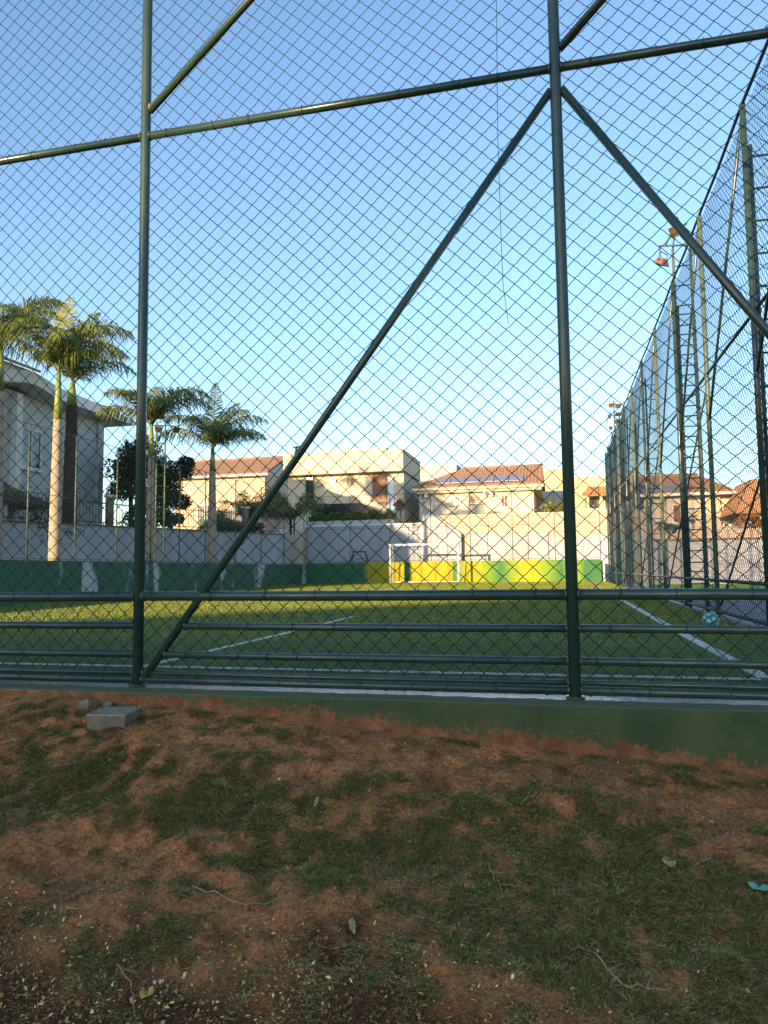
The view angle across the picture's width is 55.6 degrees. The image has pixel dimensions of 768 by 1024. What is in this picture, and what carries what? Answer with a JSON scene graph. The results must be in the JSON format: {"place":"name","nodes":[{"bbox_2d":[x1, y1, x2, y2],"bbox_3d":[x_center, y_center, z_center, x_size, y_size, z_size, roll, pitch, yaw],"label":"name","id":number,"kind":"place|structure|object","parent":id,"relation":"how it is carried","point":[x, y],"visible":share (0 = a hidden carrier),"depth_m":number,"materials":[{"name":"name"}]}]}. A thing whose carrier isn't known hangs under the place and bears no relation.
{"place":"outdoors","nodes":[
{"label":"outdoors","id":0,"kind":"place"},
{"bbox_2d":[0,560,292,564],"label":"lawn","id":1,"kind":"structure","parent":0,"point":[132,562],"depth_m":25.34,"materials":[{"name":"green plant"}]},
{"bbox_2d":[2,481,49,521],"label":"pavilion","id":2,"kind":"structure","parent":1,"relation":"on","point":[21,499],"depth_m":30.34,"materials":[{"name":"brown tile"}]},
{"bbox_2d":[0,295,70,558],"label":"palm tree","id":3,"kind":"object","parent":1,"relation":"on","point":[26,310],"visible":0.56,"depth_m":26.69,"materials":[{"name":"green plant"}]},
{"bbox_2d":[1,473,91,551],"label":"bare tree","id":4,"kind":"object","parent":1,"relation":"on","point":[34,512],"visible":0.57,"depth_m":28.05,"materials":[{"name":"brown plant"}]},
{"bbox_2d":[0,297,136,560],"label":"palm tree","id":5,"kind":"object","parent":1,"relation":"on","point":[68,351],"visible":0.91,"depth_m":23.87,"materials":[{"name":"green plant"}]},
{"bbox_2d":[3,357,134,524],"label":"house","id":6,"kind":"structure","parent":1,"relation":"on","point":[38,401],"depth_m":33.36,"materials":[{"name":"grey paint"}]},
{"bbox_2d":[21,427,43,472],"bbox_3d":[-15.846,-2.783,32.770,0.139,1.900,1.500,-2,-5,13],"label":"window","id":7,"kind":"structure","parent":6,"relation":"in","point":[37,446],"depth_m":32.86,"materials":[{"name":"grey glass"}]},
{"bbox_2d":[32,339,135,523],"bbox_3d":[-13.133,-2.786,31.502,4.557,10.097,3.768,1,-5,-18],"label":"palm tree","id":8,"kind":"object","parent":1,"relation":"on","point":[73,406],"visible":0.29,"depth_m":31.54,"materials":[{"name":"green plant"}]},
{"bbox_2d":[111,427,157,525],"bbox_3d":[-13.211,-0.963,38.897,3.239,7.670,2.171,-2,-5,13],"label":"dracaena","id":9,"kind":"object","parent":1,"relation":"on","point":[126,441],"visible":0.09,"depth_m":38.98,"materials":[{"name":"green plant"}]},
{"bbox_2d":[1,495,281,563],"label":"boundary wall","id":10,"kind":"structure","parent":1,"relation":"on","point":[20,539],"depth_m":31.93,"materials":[{"name":"white paint"}]},
{"bbox_2d":[2,493,277,532],"bbox_3d":[-12.154,-0.009,31.450,0.033,1.170,21.743,-4,-6,36],"label":"iron railing","id":11,"kind":"object","parent":10,"relation":"on","point":[131,523],"visible":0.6,"depth_m":32.28,"materials":[{"name":"black metal"}]},
{"bbox_2d":[100,435,195,511],"bbox_3d":[-12.394,-0.641,37.841,4.619,6.853,4.233,3,-6,-37],"label":"broadleaf tree","id":12,"kind":"object","parent":1,"relation":"on","point":[126,487],"visible":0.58,"depth_m":37.10,"materials":[{"name":"green plant"}]},
{"bbox_2d":[121,484,184,527],"bbox_3d":[-11.879,0.552,37.208,3.324,4.368,2.240,-2,-5,13],"label":"garden shrub","id":13,"kind":"object","parent":1,"relation":"on","point":[167,517],"visible":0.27,"depth_m":36.91,"materials":[{"name":"green plant"}]},
{"bbox_2d":[96,386,213,561],"bbox_3d":[-9.307,-1.718,29.191,4.756,7.504,3.101,-2,-5,13],"label":"palm tree","id":14,"kind":"object","parent":1,"relation":"on","point":[159,406],"visible":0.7,"depth_m":29.33,"materials":[{"name":"green plant"}]},
{"bbox_2d":[154,422,180,562],"bbox_3d":[-8.406,-0.762,28.160,1.019,5.552,0.399,0,-5,-6],"label":"floodlight mast","id":15,"kind":"object","parent":1,"relation":"on","point":[164,464],"visible":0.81,"depth_m":28.21,"materials":[{"name":"metal"}]},
{"bbox_2d":[158,382,268,562],"bbox_3d":[-7.838,-1.964,33.630,5.073,8.675,3.501,-2,-5,13],"label":"palm tree","id":16,"kind":"object","parent":1,"relation":"on","point":[215,428],"visible":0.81,"depth_m":33.66,"materials":[{"name":"green plant"}]},
{"bbox_2d":[196,501,241,529],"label":"feather palm","id":17,"kind":"object","parent":1,"relation":"on","point":[221,516],"visible":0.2,"depth_m":42.47,"materials":[{"name":"green plant"}]},
{"bbox_2d":[216,518,241,531],"bbox_3d":[-8.505,1.592,39.605,1.990,2.586,1.788,-2,-5,13],"label":"garden shrub","id":18,"kind":"object","parent":1,"relation":"on","point":[229,526],"visible":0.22,"depth_m":39.31,"materials":[{"name":"green plant"}]},
{"bbox_2d":[176,456,287,532],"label":"house","id":19,"kind":"structure","parent":1,"relation":"on","point":[274,465],"depth_m":59.31,"materials":[{"name":"beige paint"}]},
{"bbox_2d":[197,504,207,518],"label":"window","id":20,"kind":"structure","parent":19,"relation":"in","point":[201,506],"depth_m":59.25,"materials":[{"name":"white paint"}]},
{"bbox_2d":[231,503,241,520],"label":"window","id":21,"kind":"structure","parent":19,"relation":"in","point":[239,517],"depth_m":58.52,"materials":[{"name":"white paint"}]},
{"bbox_2d":[218,490,283,520],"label":"feather palm","id":22,"kind":"object","parent":1,"relation":"on","point":[252,510],"visible":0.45,"depth_m":43.93,"materials":[{"name":"green plant"}]},
{"bbox_2d":[250,522,264,532],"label":"garden shrub","id":23,"kind":"object","parent":1,"relation":"on","point":[263,527],"visible":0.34,"depth_m":40.49,"materials":[{"name":"green plant"}]},
{"bbox_2d":[254,485,331,534],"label":"feather palm","id":24,"kind":"object","parent":1,"relation":"on","point":[300,508],"visible":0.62,"depth_m":46.32,"materials":[{"name":"green plant"}]},
{"bbox_2d":[0,693,767,1023],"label":"ground bank","id":25,"kind":"structure","parent":0,"point":[168,869],"depth_m":3.41,"materials":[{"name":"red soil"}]},
{"bbox_2d":[65,905,99,908],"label":"twig","id":26,"kind":"object","parent":25,"relation":"on","point":[80,907],"visible":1,"depth_m":3.09,"materials":[{"name":"brown wood"}]},
{"bbox_2d":[78,698,92,708],"bbox_3d":[-2.118,1.368,5.168,0.114,0.095,0.080,-2,-5,13],"label":"rubble","id":27,"kind":"object","parent":25,"relation":"on","point":[86,704],"visible":0.97,"depth_m":5.15,"materials":[{"name":"stone"}]},
{"bbox_2d":[103,701,112,706],"bbox_3d":[-1.962,1.370,5.176,0.068,0.052,0.045,-1,-5,3],"label":"rubble","id":28,"kind":"object","parent":25,"relation":"on","point":[108,703],"visible":0.73,"depth_m":5.16,"materials":[{"name":"stone"}]},
{"bbox_2d":[86,706,141,729],"bbox_3d":[-1.823,1.435,4.929,0.265,0.186,0.275,-1,-5,4],"label":"inspection box","id":29,"kind":"object","parent":25,"relation":"on","point":[111,716],"visible":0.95,"depth_m":4.81,"materials":[{"name":"concrete"}]},
{"bbox_2d":[116,964,137,1019],"bbox_3d":[-0.953,1.767,2.710,0.071,0.103,0.270,1,-5,-23],"label":"twig","id":30,"kind":"object","parent":25,"relation":"on","point":[118,965],"visible":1,"depth_m":2.71,"materials":[{"name":"brown wood"}]},
{"bbox_2d":[140,985,153,998],"bbox_3d":[-0.870,1.762,2.672,0.050,0.031,0.032,0,-5,-11],"label":"dry leaf","id":31,"kind":"object","parent":25,"relation":"on","point":[145,993],"visible":1,"depth_m":2.67,"materials":[{"name":"yellow plant"}]},
{"bbox_2d":[192,885,284,904],"bbox_3d":[-0.638,1.673,3.163,0.436,0.055,0.026,-2,-5,13],"label":"twig","id":32,"kind":"object","parent":25,"relation":"on","point":[229,899],"visible":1,"depth_m":3.16,"materials":[{"name":"brown wood"}]},
{"bbox_2d":[314,797,318,806],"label":"dry leaf","id":33,"kind":"object","parent":25,"relation":"on","point":[316,801],"visible":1,"depth_m":3.89,"materials":[{"name":"beige plant"}]},
{"bbox_2d":[348,917,355,933],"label":"dry leaf","id":34,"kind":"object","parent":25,"relation":"on","point":[352,924],"visible":1,"depth_m":2.94,"materials":[{"name":"beige plant"}]},
{"bbox_2d":[0,742,760,1023],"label":"leaf litter","id":35,"kind":"object","parent":25,"relation":"on","point":[211,978],"visible":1,"depth_m":2.69,"materials":[{"name":"beige plant"}]},
{"bbox_2d":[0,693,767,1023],"bbox_3d":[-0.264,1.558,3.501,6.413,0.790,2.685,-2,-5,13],"label":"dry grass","id":36,"kind":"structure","parent":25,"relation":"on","point":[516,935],"depth_m":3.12,"materials":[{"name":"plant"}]},
{"bbox_2d":[0,680,767,775],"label":"kerb wall","id":37,"kind":"structure","parent":25,"relation":"on","point":[726,734],"depth_m":4.63,"materials":[{"name":"green concrete"}]},
{"bbox_2d":[0,0,767,699],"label":"front fence","id":38,"kind":"object","parent":37,"relation":"on","point":[574,686],"visible":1,"depth_m":5.21,"materials":[{"name":"green metal"}]},
{"bbox_2d":[496,0,508,323],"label":"loose wire","id":39,"kind":"object","parent":38,"relation":"hanging from","point":[498,158],"visible":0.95,"depth_m":5.25,"materials":[{"name":"black metal"}]},
{"bbox_2d":[0,695,767,1023],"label":"soil crumbs","id":40,"kind":"object","parent":25,"relation":"on","point":[154,997],"visible":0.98,"depth_m":3.28,"materials":[{"name":"brown soil"}]},
{"bbox_2d":[489,865,517,897],"bbox_3d":[0.533,1.618,3.198,0.091,0.047,0.242,0,-5,-6],"label":"twig","id":41,"kind":"object","parent":25,"relation":"on","point":[498,879],"visible":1,"depth_m":3.22,"materials":[{"name":"wood"}]},
{"bbox_2d":[523,783,543,800],"bbox_3d":[0.788,1.480,3.853,0.081,0.059,0.176,-3,-5,25],"label":"twig","id":42,"kind":"object","parent":25,"relation":"on","point":[533,794],"visible":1,"depth_m":3.83,"materials":[{"name":"brown wood"}]},
{"bbox_2d":[570,944,672,990],"bbox_3d":[0.857,1.653,2.626,0.131,0.052,0.355,3,-6,-37],"label":"twig","id":43,"kind":"object","parent":25,"relation":"on","point":[625,985],"visible":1,"depth_m":2.61,"materials":[{"name":"brown wood"}]},
{"bbox_2d":[662,855,675,866],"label":"dry leaf","id":44,"kind":"object","parent":25,"relation":"on","point":[670,862],"visible":1,"depth_m":3.28,"materials":[{"name":"beige plant"}]},
{"bbox_2d":[747,881,767,890],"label":"plastic scrap","id":45,"kind":"object","parent":25,"relation":"on","point":[764,887],"visible":1,"depth_m":3.10,"materials":[{"name":"teal plastic"}]},
{"bbox_2d":[0,581,767,697],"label":"turf pitch","id":46,"kind":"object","parent":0,"point":[518,637],"visible":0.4,"depth_m":8.66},
{"bbox_2d":[0,638,767,690],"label":"turf fibres","id":47,"kind":"object","parent":46,"relation":"on","point":[292,664],"visible":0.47,"depth_m":6.76,"materials":[{"name":"green plastic"}]},
{"bbox_2d":[0,582,767,679],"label":"pitch markings","id":48,"kind":"object","parent":46,"relation":"on","point":[696,641],"visible":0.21,"depth_m":6.53,"materials":[{"name":"white paint"}]},
{"bbox_2d":[0,581,767,671],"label":"turf tufts","id":49,"kind":"object","parent":46,"relation":"on","point":[459,586],"visible":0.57,"depth_m":13.98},
{"bbox_2d":[389,543,461,582],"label":"football goal","id":50,"kind":"object","parent":46,"relation":"on","point":[458,558],"visible":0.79,"depth_m":40.34,"materials":[{"name":"white metal"}]},
{"bbox_2d":[602,539,605,580],"bbox_3d":[11.815,2.642,39.138,0.120,2.350,0.114,-2,-5,13],"label":"corner pipe","id":51,"kind":"object","parent":46,"relation":"on","point":[603,556],"visible":0.67,"depth_m":39.09,"materials":[{"name":"white metal"}]},
{"bbox_2d":[701,613,719,624],"bbox_3d":[4.412,1.479,9.838,0.230,0.230,0.231,-2,-5,13],"label":"football","id":52,"kind":"object","parent":46,"relation":"on","point":[710,617],"visible":0.57,"depth_m":9.77,"materials":[{"name":"teal plastic"}]},
{"bbox_2d":[0,0,767,528],"label":"sky","id":53,"kind":"structure","parent":0,"point":[728,55],"materials":[{"name":"blue"}]},
{"bbox_2d":[28,680,767,700],"bbox_3d":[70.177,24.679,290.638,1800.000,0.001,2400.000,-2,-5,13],"label":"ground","id":54,"kind":"structure","parent":0,"point":[402,690],"depth_m":12.34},
{"bbox_2d":[393,499,408,522],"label":"bird house","id":55,"kind":"structure","parent":0,"point":[398,505],"depth_m":44.09,"materials":[{"name":"grey wood"}]},
{"bbox_2d":[668,600,766,625],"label":"yard","id":56,"kind":"structure","parent":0,"point":[735,618],"depth_m":19.93,"materials":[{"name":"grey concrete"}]},
{"bbox_2d":[606,400,629,588],"bbox_3d":[10.892,-0.785,33.979,0.796,9.073,0.395,-2,-5,13],"label":"floodlight mast","id":57,"kind":"object","parent":56,"relation":"on","point":[611,405],"visible":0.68,"depth_m":34.25,"materials":[{"name":"grey metal"}]},
{"bbox_2d":[653,217,706,611],"bbox_3d":[6.386,-2.182,15.725,0.860,8.827,0.418,-2,-5,13],"label":"floodlight mast","id":58,"kind":"object","parent":56,"relation":"on","point":[660,260],"visible":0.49,"depth_m":16.00,"materials":[{"name":"green metal"}]},
{"bbox_2d":[604,39,767,625],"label":"side fence","id":59,"kind":"object","parent":56,"relation":"on","point":[625,450],"visible":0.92,"depth_m":13.70,"materials":[{"name":"green metal"}]},
{"bbox_2d":[665,600,753,625],"bbox_3d":[7.853,2.636,21.705,0.070,0.350,35.850,-2,-5,13],"label":"kerb strip","id":60,"kind":"object","parent":56,"relation":"on","point":[725,619],"depth_m":11.52,"materials":[{"name":"concrete"}]},
{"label":"hill ground","id":61,"kind":"structure","parent":0,"visible":0},
{"bbox_2d":[574,474,632,510],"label":"house","id":62,"kind":"structure","parent":61,"relation":"on","point":[591,481],"depth_m":45.97,"materials":[{"name":"yellow paint"}]},
{"bbox_2d":[585,497,599,508],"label":"window","id":63,"kind":"structure","parent":62,"relation":"in","point":[594,501],"depth_m":45.93,"materials":[{"name":"grey glass"}]},
{"bbox_2d":[655,515,697,530],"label":"feather palm","id":64,"kind":"object","parent":61,"relation":"on","point":[673,525],"visible":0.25,"depth_m":41.47,"materials":[{"name":"green plant"}]},
{"bbox_2d":[632,473,735,528],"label":"house","id":65,"kind":"structure","parent":61,"relation":"on","point":[696,492],"depth_m":46.83,"materials":[{"name":"beige paint"}]},
{"bbox_2d":[672,504,690,523],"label":"window","id":66,"kind":"structure","parent":65,"relation":"in","point":[673,504],"depth_m":46.98,"materials":[{"name":"white paint"}]},
{"bbox_2d":[650,528,764,587],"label":"garden wall","id":67,"kind":"structure","parent":61,"relation":"on","point":[710,559],"depth_m":39.69,"materials":[{"name":"grey paint"}]},
{"bbox_2d":[720,479,761,527],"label":"house","id":68,"kind":"structure","parent":61,"relation":"on","point":[741,506],"depth_m":43.09,"materials":[{"name":"orange tile"}]},
{"bbox_2d":[734,513,761,527],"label":"garden shrub","id":69,"kind":"object","parent":61,"relation":"on","point":[753,519],"visible":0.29,"depth_m":40.77,"materials":[{"name":"green plant"}]},
{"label":"terrace ground","id":70,"kind":"structure","parent":0,"visible":0},
{"bbox_2d":[0,561,305,605],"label":"pitch wall","id":71,"kind":"structure","parent":70,"relation":"on","point":[239,572],"depth_m":25.24,"materials":[{"name":"green paint"}]},
{"bbox_2d":[0,415,304,564],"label":"side fence","id":72,"kind":"object","parent":71,"relation":"on","point":[117,502],"visible":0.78,"depth_m":25.71,"materials":[{"name":"green metal"}]},
{"bbox_2d":[276,446,420,564],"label":"house","id":73,"kind":"structure","parent":70,"relation":"on","point":[364,479],"depth_m":50.61,"materials":[{"name":"beige paint"}]},
{"bbox_2d":[306,476,313,500],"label":"window","id":74,"kind":"structure","parent":73,"relation":"in","point":[309,480],"depth_m":51.61,"materials":[{"name":"glass"}]},
{"bbox_2d":[329,476,336,487],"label":"window","id":75,"kind":"structure","parent":73,"relation":"in","point":[332,481],"depth_m":51.24,"materials":[{"name":"grey paint"}]},
{"bbox_2d":[346,476,354,487],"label":"window","id":76,"kind":"structure","parent":73,"relation":"in","point":[349,480],"depth_m":50.94,"materials":[{"name":"beige glass"}]},
{"bbox_2d":[372,474,386,501],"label":"door","id":77,"kind":"structure","parent":73,"relation":"in","point":[381,480],"depth_m":50.36,"materials":[{"name":"brown wood"}]},
{"bbox_2d":[307,508,396,522],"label":"hedge","id":78,"kind":"object","parent":70,"relation":"on","point":[351,516],"visible":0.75,"depth_m":48.39,"materials":[{"name":"green plant"}]},
{"bbox_2d":[351,551,368,562],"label":"trestle","id":79,"kind":"object","parent":70,"relation":"on","point":[353,552],"visible":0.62,"depth_m":43.34,"materials":[{"name":"metal"}]},
{"bbox_2d":[296,505,461,564],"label":"garden wall","id":80,"kind":"structure","parent":70,"relation":"on","point":[423,532],"depth_m":44.27,"materials":[{"name":"white paint"}]},
{"bbox_2d":[419,453,460,522],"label":"house","id":81,"kind":"structure","parent":70,"relation":"on","point":[432,470],"depth_m":63.18,"materials":[{"name":"beige paint"}]},
{"bbox_2d":[306,559,601,583],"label":"pitch wall","id":82,"kind":"structure","parent":70,"relation":"on","point":[347,571],"depth_m":41.11,"materials":[{"name":"green paint"}]},
{"bbox_2d":[306,486,600,562],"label":"back fence","id":83,"kind":"object","parent":82,"relation":"on","point":[470,559],"visible":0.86,"depth_m":41.40,"materials":[{"name":"metal"}]},
{"bbox_2d":[411,464,562,522],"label":"house","id":84,"kind":"structure","parent":70,"relation":"on","point":[493,482],"depth_m":49.30,"materials":[{"name":"beige paint"}]},
{"bbox_2d":[422,499,428,509],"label":"window","id":85,"kind":"structure","parent":84,"relation":"in","point":[423,500],"depth_m":49.88,"materials":[{"name":"white glass"}]},
{"bbox_2d":[448,496,461,505],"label":"window","id":86,"kind":"structure","parent":84,"relation":"in","point":[455,502],"depth_m":49.38,"materials":[{"name":"white glass"}]},
{"bbox_2d":[468,495,481,504],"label":"window","id":87,"kind":"structure","parent":84,"relation":"in","point":[472,497],"depth_m":49.07,"materials":[{"name":"beige glass"}]},
{"bbox_2d":[500,495,508,508],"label":"window","id":88,"kind":"structure","parent":84,"relation":"in","point":[503,505],"depth_m":48.62,"materials":[{"name":"white glass"}]},
{"bbox_2d":[437,509,648,588],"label":"garden wall","id":89,"kind":"structure","parent":70,"relation":"on","point":[482,547],"depth_m":42.44,"materials":[{"name":"white paint"}]},
{"bbox_2d":[540,502,562,511],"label":"garden shrub","id":90,"kind":"object","parent":70,"relation":"on","point":[549,509],"visible":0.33,"depth_m":44.56,"materials":[{"name":"green plant"}]},
{"bbox_2d":[543,468,562,490],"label":"house","id":91,"kind":"structure","parent":70,"relation":"on","point":[552,481],"depth_m":61.73,"materials":[{"name":"yellow paint"}]}
]}

